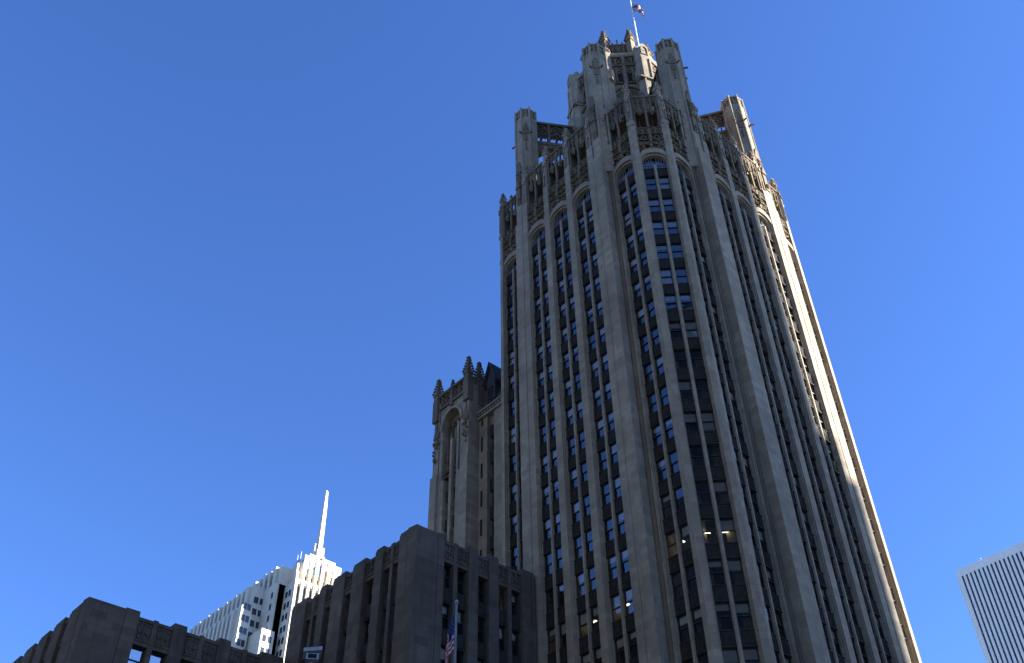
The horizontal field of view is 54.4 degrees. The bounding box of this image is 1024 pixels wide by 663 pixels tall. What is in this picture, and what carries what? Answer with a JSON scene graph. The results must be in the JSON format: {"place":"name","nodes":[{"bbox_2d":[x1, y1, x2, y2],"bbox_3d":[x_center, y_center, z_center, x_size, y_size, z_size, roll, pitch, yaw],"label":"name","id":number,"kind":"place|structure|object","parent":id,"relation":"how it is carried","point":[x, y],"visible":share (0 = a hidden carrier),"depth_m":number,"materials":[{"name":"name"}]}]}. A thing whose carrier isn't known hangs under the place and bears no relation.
{"place":"outdoors","nodes":[
{"label":"outdoors","id":0,"kind":"place"},
{"bbox_2d":[189,491,340,659],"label":"spired tower","id":1,"kind":"structure","parent":0,"point":[255,618],"depth_m":304.34,"materials":[{"name":"white stone"}]},
{"bbox_2d":[0,0,1023,662],"label":"sky","id":2,"kind":"structure","parent":0,"point":[247,247],"materials":[{"name":"blue"}]},
{"bbox_2d":[498,29,921,662],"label":"gothic tower","id":3,"kind":"structure","parent":0,"point":[682,475],"depth_m":94.58,"materials":[{"name":"stone"}]},
{"bbox_2d":[533,228,544,244],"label":"arched window","id":4,"kind":"structure","parent":3,"relation":"in","point":[541,234],"depth_m":119.02,"materials":[{"name":"blue glass"}]},
{"bbox_2d":[543,518,549,540],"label":"window","id":5,"kind":"structure","parent":3,"relation":"in","point":[546,523],"depth_m":92.59,"materials":[{"name":"clear glass"}]},
{"bbox_2d":[545,552,551,576],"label":"window","id":6,"kind":"structure","parent":3,"relation":"in","point":[546,566],"depth_m":89.75,"materials":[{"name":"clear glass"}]},
{"bbox_2d":[546,589,553,613],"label":"window","id":7,"kind":"structure","parent":3,"relation":"in","point":[547,592],"depth_m":87.46,"materials":[{"name":"clear glass"}]},
{"bbox_2d":[547,627,554,653],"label":"window","id":8,"kind":"structure","parent":3,"relation":"in","point":[552,631],"depth_m":85.20,"materials":[{"name":"clear glass"}]},
{"bbox_2d":[552,479,558,500],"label":"window","id":9,"kind":"structure","parent":3,"relation":"in","point":[556,481],"depth_m":94.26,"materials":[{"name":"clear glass"}]},
{"bbox_2d":[554,512,559,533],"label":"window","id":10,"kind":"structure","parent":3,"relation":"in","point":[557,516],"depth_m":91.78,"materials":[{"name":"blue glass"}]},
{"bbox_2d":[557,583,563,607],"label":"window","id":11,"kind":"structure","parent":3,"relation":"in","point":[561,586],"depth_m":86.86,"materials":[{"name":"blue glass"}]},
{"bbox_2d":[555,210,567,227],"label":"arched window","id":12,"kind":"structure","parent":3,"relation":"in","point":[563,215],"depth_m":116.94,"materials":[{"name":"blue glass"}]},
{"bbox_2d":[559,622,565,647],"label":"window","id":13,"kind":"structure","parent":3,"relation":"in","point":[563,624],"depth_m":84.35,"materials":[{"name":"clear glass"}]},
{"bbox_2d":[569,468,576,489],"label":"window","id":14,"kind":"structure","parent":3,"relation":"in","point":[574,471],"depth_m":92.87,"materials":[{"name":"blue glass"}]},
{"bbox_2d":[571,500,578,523],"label":"window","id":15,"kind":"structure","parent":3,"relation":"in","point":[576,504],"depth_m":90.41,"materials":[{"name":"blue glass"}]},
{"bbox_2d":[574,535,581,559],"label":"window","id":16,"kind":"structure","parent":3,"relation":"in","point":[575,548],"depth_m":87.83,"materials":[{"name":"black metal"}]},
{"bbox_2d":[576,572,583,597],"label":"window","id":17,"kind":"structure","parent":3,"relation":"in","point":[580,577],"depth_m":85.58,"materials":[{"name":"blue glass"}]},
{"bbox_2d":[578,611,586,637],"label":"window","id":18,"kind":"structure","parent":3,"relation":"in","point":[583,615],"depth_m":83.04,"materials":[{"name":"grey glass"}]},
{"bbox_2d":[577,191,590,208],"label":"arched window","id":19,"kind":"structure","parent":3,"relation":"in","point":[587,196],"depth_m":114.86,"materials":[{"name":"blue glass"}]},
{"bbox_2d":[581,652,589,662],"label":"window","id":20,"kind":"structure","parent":3,"relation":"in","point":[585,657],"depth_m":80.79,"materials":[{"name":"grey glass"}]},
{"bbox_2d":[585,529,592,552],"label":"window","id":21,"kind":"structure","parent":3,"relation":"in","point":[590,529],"depth_m":86.90,"materials":[{"name":"black metal"}]},
{"bbox_2d":[588,566,594,591],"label":"window","id":22,"kind":"structure","parent":3,"relation":"in","point":[589,569],"depth_m":84.59,"materials":[{"name":"black metal"}]},
{"bbox_2d":[591,605,598,631],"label":"window","id":23,"kind":"structure","parent":3,"relation":"in","point":[595,609],"depth_m":82.33,"materials":[{"name":"grey glass"}]},
{"bbox_2d":[594,646,601,662],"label":"window","id":24,"kind":"structure","parent":3,"relation":"in","point":[598,650],"depth_m":79.90,"materials":[{"name":"grey glass"}]},
{"bbox_2d":[595,417,603,438],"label":"window","id":25,"kind":"structure","parent":3,"relation":"in","point":[600,422],"depth_m":93.27,"materials":[{"name":"blue glass"}]},
{"bbox_2d":[598,449,606,471],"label":"window","id":26,"kind":"structure","parent":3,"relation":"in","point":[599,453],"depth_m":90.63,"materials":[{"name":"black metal"}]},
{"bbox_2d":[601,482,609,505],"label":"window","id":27,"kind":"structure","parent":3,"relation":"in","point":[602,486],"depth_m":88.18,"materials":[{"name":"black metal"}]},
{"bbox_2d":[604,517,612,541],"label":"window","id":28,"kind":"structure","parent":3,"relation":"in","point":[611,517],"depth_m":85.70,"materials":[{"name":"black metal"}]},
{"bbox_2d":[606,411,613,431],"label":"window","id":29,"kind":"structure","parent":3,"relation":"in","point":[610,414],"depth_m":92.55,"materials":[{"name":"blue glass"}]},
{"bbox_2d":[607,555,616,580],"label":"window","id":30,"kind":"structure","parent":3,"relation":"in","point":[613,558],"depth_m":83.49,"materials":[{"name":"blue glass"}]},
{"bbox_2d":[610,442,616,464],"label":"window","id":31,"kind":"structure","parent":3,"relation":"in","point":[613,452],"depth_m":90.04,"materials":[{"name":"blue glass"}]},
{"bbox_2d":[611,594,619,621],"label":"window","id":32,"kind":"structure","parent":3,"relation":"in","point":[617,594],"depth_m":80.75,"materials":[{"name":"black metal"}]},
{"bbox_2d":[613,475,620,498],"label":"window","id":33,"kind":"structure","parent":3,"relation":"in","point":[617,480],"depth_m":87.59,"materials":[{"name":"blue glass"}]},
{"bbox_2d":[614,636,623,662],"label":"window","id":34,"kind":"structure","parent":3,"relation":"in","point":[620,642],"depth_m":78.57,"materials":[{"name":"grey glass"}]},
{"bbox_2d":[616,511,624,535],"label":"window","id":35,"kind":"structure","parent":3,"relation":"in","point":[621,514],"depth_m":85.18,"materials":[{"name":"blue glass"}]},
{"bbox_2d":[620,548,628,573],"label":"window","id":36,"kind":"structure","parent":3,"relation":"in","point":[624,552],"depth_m":82.72,"materials":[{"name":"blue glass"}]},
{"bbox_2d":[619,165,633,183],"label":"arched window","id":37,"kind":"structure","parent":3,"relation":"in","point":[629,170],"depth_m":112.22,"materials":[{"name":"blue glass"}]},
{"bbox_2d":[624,588,632,614],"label":"window","id":38,"kind":"structure","parent":3,"relation":"in","point":[628,592],"depth_m":80.26,"materials":[{"name":"blue glass"}]},
{"bbox_2d":[628,629,636,658],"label":"window","id":39,"kind":"structure","parent":3,"relation":"in","point":[633,633],"depth_m":77.82,"materials":[{"name":"black metal"}]},
{"bbox_2d":[630,0,638,45],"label":"flagpole","id":40,"kind":"object","parent":3,"relation":"on","point":[634,24],"visible":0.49,"depth_m":158.76,"materials":[{"name":"metal"}]},
{"bbox_2d":[632,4,644,17],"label":"flag","id":41,"kind":"object","parent":40,"relation":"attached to","point":[636,8],"visible":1,"depth_m":162.09,"materials":[{"name":"fabric"}]},
{"bbox_2d":[643,158,665,168],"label":"arched window","id":42,"kind":"structure","parent":3,"relation":"in","point":[647,164],"depth_m":111.10,"materials":[{"name":"blue glass"}]},
{"bbox_2d":[651,424,660,446],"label":"window","id":43,"kind":"structure","parent":3,"relation":"in","point":[657,428],"depth_m":88.27,"materials":[{"name":"blue glass"}]},
{"bbox_2d":[655,355,662,375],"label":"window","id":44,"kind":"structure","parent":3,"relation":"in","point":[659,359],"depth_m":92.40,"materials":[{"name":"blue glass"}]},
{"bbox_2d":[656,458,665,481],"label":"window","id":45,"kind":"structure","parent":3,"relation":"in","point":[661,462],"depth_m":85.83,"materials":[{"name":"blue glass"}]},
{"bbox_2d":[661,493,670,518],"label":"window","id":46,"kind":"structure","parent":3,"relation":"in","point":[666,497],"depth_m":83.37,"materials":[{"name":"grey glass"}]},
{"bbox_2d":[660,269,672,283],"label":"window","id":47,"kind":"structure","parent":3,"relation":"in","point":[666,276],"depth_m":98.74,"materials":[{"name":"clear glass"}]},
{"bbox_2d":[664,417,672,439],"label":"window","id":48,"kind":"structure","parent":3,"relation":"in","point":[668,421],"depth_m":87.52,"materials":[{"name":"blue glass"}]},
{"bbox_2d":[664,295,677,309],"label":"window","id":49,"kind":"structure","parent":3,"relation":"in","point":[668,298],"depth_m":96.69,"materials":[{"name":"blue glass"}]},
{"bbox_2d":[666,530,676,557],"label":"window","id":50,"kind":"structure","parent":3,"relation":"in","point":[667,535],"depth_m":80.64,"materials":[{"name":"black metal"}]},
{"bbox_2d":[669,450,677,474],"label":"window","id":51,"kind":"structure","parent":3,"relation":"in","point":[676,450],"depth_m":84.71,"materials":[{"name":"black metal"}]},
{"bbox_2d":[669,322,682,337],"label":"window","id":52,"kind":"structure","parent":3,"relation":"in","point":[672,325],"depth_m":94.26,"materials":[{"name":"grey glass"}]},
{"bbox_2d":[671,571,681,599],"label":"window","id":53,"kind":"structure","parent":3,"relation":"in","point":[676,573],"depth_m":78.18,"materials":[{"name":"black metal"}]},
{"bbox_2d":[674,486,683,511],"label":"window","id":54,"kind":"structure","parent":3,"relation":"in","point":[678,488],"depth_m":82.32,"materials":[{"name":"metal"}]},
{"bbox_2d":[673,350,687,366],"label":"window","id":55,"kind":"structure","parent":3,"relation":"in","point":[677,350],"depth_m":91.32,"materials":[{"name":"black metal"}]},
{"bbox_2d":[677,613,688,643],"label":"window","id":56,"kind":"structure","parent":3,"relation":"in","point":[683,618],"depth_m":75.96,"materials":[{"name":"grey glass"}]},
{"bbox_2d":[679,523,689,550],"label":"window","id":57,"kind":"structure","parent":3,"relation":"in","point":[685,531],"depth_m":80.06,"materials":[{"name":"grey glass"}]},
{"bbox_2d":[678,380,692,396],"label":"window","id":58,"kind":"structure","parent":3,"relation":"in","point":[684,386],"depth_m":89.27,"materials":[{"name":"grey glass"}]},
{"bbox_2d":[679,294,692,307],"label":"window","id":59,"kind":"structure","parent":3,"relation":"in","point":[682,296],"depth_m":96.71,"materials":[{"name":"blue glass"}]},
{"bbox_2d":[685,564,695,591],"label":"window","id":60,"kind":"structure","parent":3,"relation":"in","point":[686,568],"depth_m":77.31,"materials":[{"name":"black metal"}]},
{"bbox_2d":[683,412,698,431],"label":"window","id":61,"kind":"structure","parent":3,"relation":"in","point":[689,417],"depth_m":86.82,"materials":[{"name":"grey glass"}]},
{"bbox_2d":[684,321,698,337],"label":"window","id":62,"kind":"structure","parent":3,"relation":"in","point":[690,327],"depth_m":93.74,"materials":[{"name":"blue glass"}]},
{"bbox_2d":[689,349,703,366],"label":"window","id":63,"kind":"structure","parent":3,"relation":"in","point":[697,349],"depth_m":91.21,"materials":[{"name":"black metal"}]},
{"bbox_2d":[691,607,702,636],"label":"window","id":64,"kind":"structure","parent":3,"relation":"in","point":[697,612],"depth_m":75.19,"materials":[{"name":"grey glass"}]},
{"bbox_2d":[689,446,704,465],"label":"window","id":65,"kind":"structure","parent":3,"relation":"in","point":[689,446],"depth_m":83.90,"materials":[{"name":"black metal"}]},
{"bbox_2d":[695,481,711,503],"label":"window","id":66,"kind":"structure","parent":3,"relation":"in","point":[704,481],"depth_m":81.41,"materials":[{"name":"black metal"}]},
{"bbox_2d":[700,411,716,430],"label":"window","id":67,"kind":"structure","parent":3,"relation":"in","point":[707,418],"depth_m":86.40,"materials":[{"name":"grey glass"}]},
{"bbox_2d":[701,519,718,542],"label":"window","id":68,"kind":"structure","parent":3,"relation":"in","point":[707,519],"depth_m":78.99,"materials":[{"name":"black metal"}]},
{"bbox_2d":[706,445,722,464],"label":"window","id":69,"kind":"structure","parent":3,"relation":"in","point":[706,445],"depth_m":83.90,"materials":[{"name":"black metal"}]},
{"bbox_2d":[708,559,725,584],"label":"window","id":70,"kind":"structure","parent":3,"relation":"in","point":[711,563],"depth_m":77.09,"materials":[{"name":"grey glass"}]},
{"bbox_2d":[713,480,729,502],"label":"window","id":71,"kind":"structure","parent":3,"relation":"in","point":[718,485],"depth_m":81.86,"materials":[{"name":"grey glass"}]},
{"bbox_2d":[715,602,733,629],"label":"window","id":72,"kind":"structure","parent":3,"relation":"in","point":[718,606],"depth_m":74.61,"materials":[{"name":"grey glass"}]},
{"bbox_2d":[720,518,737,541],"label":"window","id":73,"kind":"structure","parent":3,"relation":"in","point":[727,525],"depth_m":79.35,"materials":[{"name":"grey glass"}]},
{"bbox_2d":[722,648,739,662],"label":"window","id":74,"kind":"structure","parent":3,"relation":"in","point":[730,655],"depth_m":72.10,"materials":[{"name":"grey glass"}]},
{"bbox_2d":[727,559,745,583],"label":"window","id":75,"kind":"structure","parent":3,"relation":"in","point":[733,564],"depth_m":76.92,"materials":[{"name":"grey glass"}]},
{"bbox_2d":[734,602,753,628],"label":"window","id":76,"kind":"structure","parent":3,"relation":"in","point":[741,607],"depth_m":74.48,"materials":[{"name":"grey glass"}]},
{"bbox_2d":[743,647,760,662],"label":"window","id":77,"kind":"structure","parent":3,"relation":"in","point":[749,653],"depth_m":72.06,"materials":[{"name":"grey glass"}]},
{"bbox_2d":[749,523,756,546],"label":"window","id":78,"kind":"structure","parent":3,"relation":"in","point":[752,535],"depth_m":79.67,"materials":[{"name":"black glass"}]},
{"bbox_2d":[750,490,759,513],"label":"window","id":79,"kind":"structure","parent":3,"relation":"in","point":[756,503],"depth_m":82.78,"materials":[{"name":"black metal"}]},
{"bbox_2d":[757,563,764,588],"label":"window","id":80,"kind":"structure","parent":3,"relation":"in","point":[760,575],"depth_m":77.16,"materials":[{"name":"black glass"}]},
{"bbox_2d":[758,528,767,552],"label":"window","id":81,"kind":"structure","parent":3,"relation":"in","point":[759,530],"depth_m":80.59,"materials":[{"name":"black glass"}]},
{"bbox_2d":[765,606,773,632],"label":"window","id":82,"kind":"structure","parent":3,"relation":"in","point":[767,608],"depth_m":74.77,"materials":[{"name":"black glass"}]},
{"bbox_2d":[766,568,776,594],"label":"window","id":83,"kind":"structure","parent":3,"relation":"in","point":[768,571],"depth_m":78.15,"materials":[{"name":"black glass"}]},
{"bbox_2d":[775,611,785,638],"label":"window","id":84,"kind":"structure","parent":3,"relation":"in","point":[781,625],"depth_m":75.37,"materials":[{"name":"black metal"}]},
{"bbox_2d":[811,547,820,570],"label":"window","id":85,"kind":"structure","parent":3,"relation":"in","point":[816,556],"depth_m":82.66,"materials":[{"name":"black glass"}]},
{"bbox_2d":[820,586,830,611],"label":"window","id":86,"kind":"structure","parent":3,"relation":"in","point":[822,588],"depth_m":80.39,"materials":[{"name":"black glass"}]},
{"bbox_2d":[822,624,830,649],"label":"window","id":87,"kind":"structure","parent":3,"relation":"in","point":[826,637],"depth_m":76.94,"materials":[{"name":"black glass"}]},
{"bbox_2d":[830,628,841,655],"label":"window","id":88,"kind":"structure","parent":3,"relation":"in","point":[832,631],"depth_m":77.90,"materials":[{"name":"black glass"}]},
{"bbox_2d":[848,601,858,625],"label":"window","id":89,"kind":"structure","parent":3,"relation":"in","point":[854,614],"depth_m":82.02,"materials":[{"name":"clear glass"}]},
{"bbox_2d":[956,541,1023,662],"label":"striped tower","id":90,"kind":"structure","parent":0,"point":[992,588],"depth_m":661.35,"materials":[{"name":"white stone"}]},
{"label":"ground","id":91,"kind":"structure","parent":0,"visible":0},
{"bbox_2d":[13,597,283,662],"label":"annex","id":92,"kind":"object","parent":91,"relation":"on","point":[91,630],"visible":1,"depth_m":82.17,"materials":[{"name":"stone"}]},
{"bbox_2d":[129,646,144,662],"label":"window","id":93,"kind":"structure","parent":92,"relation":"in","point":[132,646],"depth_m":81.76,"materials":[{"name":"blue glass"}]},
{"bbox_2d":[149,652,163,662],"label":"window","id":94,"kind":"structure","parent":92,"relation":"in","point":[155,658],"depth_m":82.68,"materials":[{"name":"blue glass"}]},
{"bbox_2d":[284,524,536,662],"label":"corner annex","id":95,"kind":"object","parent":91,"relation":"on","point":[394,602],"visible":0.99,"depth_m":82.97,"materials":[{"name":"stone"}]},
{"bbox_2d":[364,621,369,644],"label":"window","id":96,"kind":"structure","parent":95,"relation":"in","point":[367,629],"depth_m":82.57,"materials":[{"name":"black glass"}]},
{"bbox_2d":[441,646,445,661],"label":"window","id":97,"kind":"structure","parent":95,"relation":"in","point":[442,648],"depth_m":78.42,"materials":[{"name":"grey glass"}]},
{"bbox_2d":[442,604,448,629],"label":"window","id":98,"kind":"structure","parent":95,"relation":"in","point":[444,606],"depth_m":80.81,"materials":[{"name":"black glass"}]},
{"bbox_2d":[444,565,449,588],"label":"window","id":99,"kind":"structure","parent":95,"relation":"in","point":[448,578],"depth_m":83.01,"materials":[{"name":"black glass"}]},
{"bbox_2d":[457,610,462,634],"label":"window","id":100,"kind":"structure","parent":95,"relation":"in","point":[459,614],"depth_m":81.47,"materials":[{"name":"clear glass"}]},
{"bbox_2d":[457,571,463,594],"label":"window","id":101,"kind":"structure","parent":95,"relation":"in","point":[462,583],"depth_m":83.76,"materials":[{"name":"black glass"}]},
{"bbox_2d":[478,579,483,602],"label":"window","id":102,"kind":"structure","parent":95,"relation":"in","point":[482,592],"depth_m":84.74,"materials":[{"name":"clear glass"}]},
{"bbox_2d":[499,588,503,610],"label":"window","id":103,"kind":"structure","parent":95,"relation":"in","point":[502,590],"depth_m":85.83,"materials":[{"name":"clear glass"}]},
{"bbox_2d":[499,626,503,650],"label":"window","id":104,"kind":"structure","parent":95,"relation":"in","point":[500,628],"depth_m":83.70,"materials":[{"name":"clear glass"}]},
{"bbox_2d":[511,593,516,615],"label":"window","id":105,"kind":"structure","parent":95,"relation":"in","point":[514,597],"depth_m":86.90,"materials":[{"name":"clear glass"}]},
{"bbox_2d":[512,632,517,655],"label":"window","id":106,"kind":"structure","parent":95,"relation":"in","point":[513,633],"depth_m":84.37,"materials":[{"name":"clear glass"}]},
{"bbox_2d":[428,356,501,563],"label":"wing","id":107,"kind":"structure","parent":91,"relation":"on","point":[465,501],"depth_m":111.95,"materials":[{"name":"grey stone"}]},
{"bbox_3d":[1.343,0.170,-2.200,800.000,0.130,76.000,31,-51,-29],"label":"pavement","id":108,"kind":"structure","parent":0,"visible":0},
{"bbox_2d":[302,646,322,662],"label":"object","id":109,"kind":"object","parent":108,"relation":"on","point":[311,654],"visible":1,"depth_m":28.52,"materials":[{"name":"metal"}]},
{"bbox_2d":[454,599,457,662],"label":"flagpole","id":110,"kind":"object","parent":108,"relation":"on","point":[455,642],"visible":1,"depth_m":31.89,"materials":[{"name":"metal"}]},
{"bbox_2d":[445,615,454,662],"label":"flag","id":111,"kind":"object","parent":110,"relation":"hanging from","point":[449,651],"visible":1,"depth_m":31.68,"materials":[{"name":"multicoloured fabric"}]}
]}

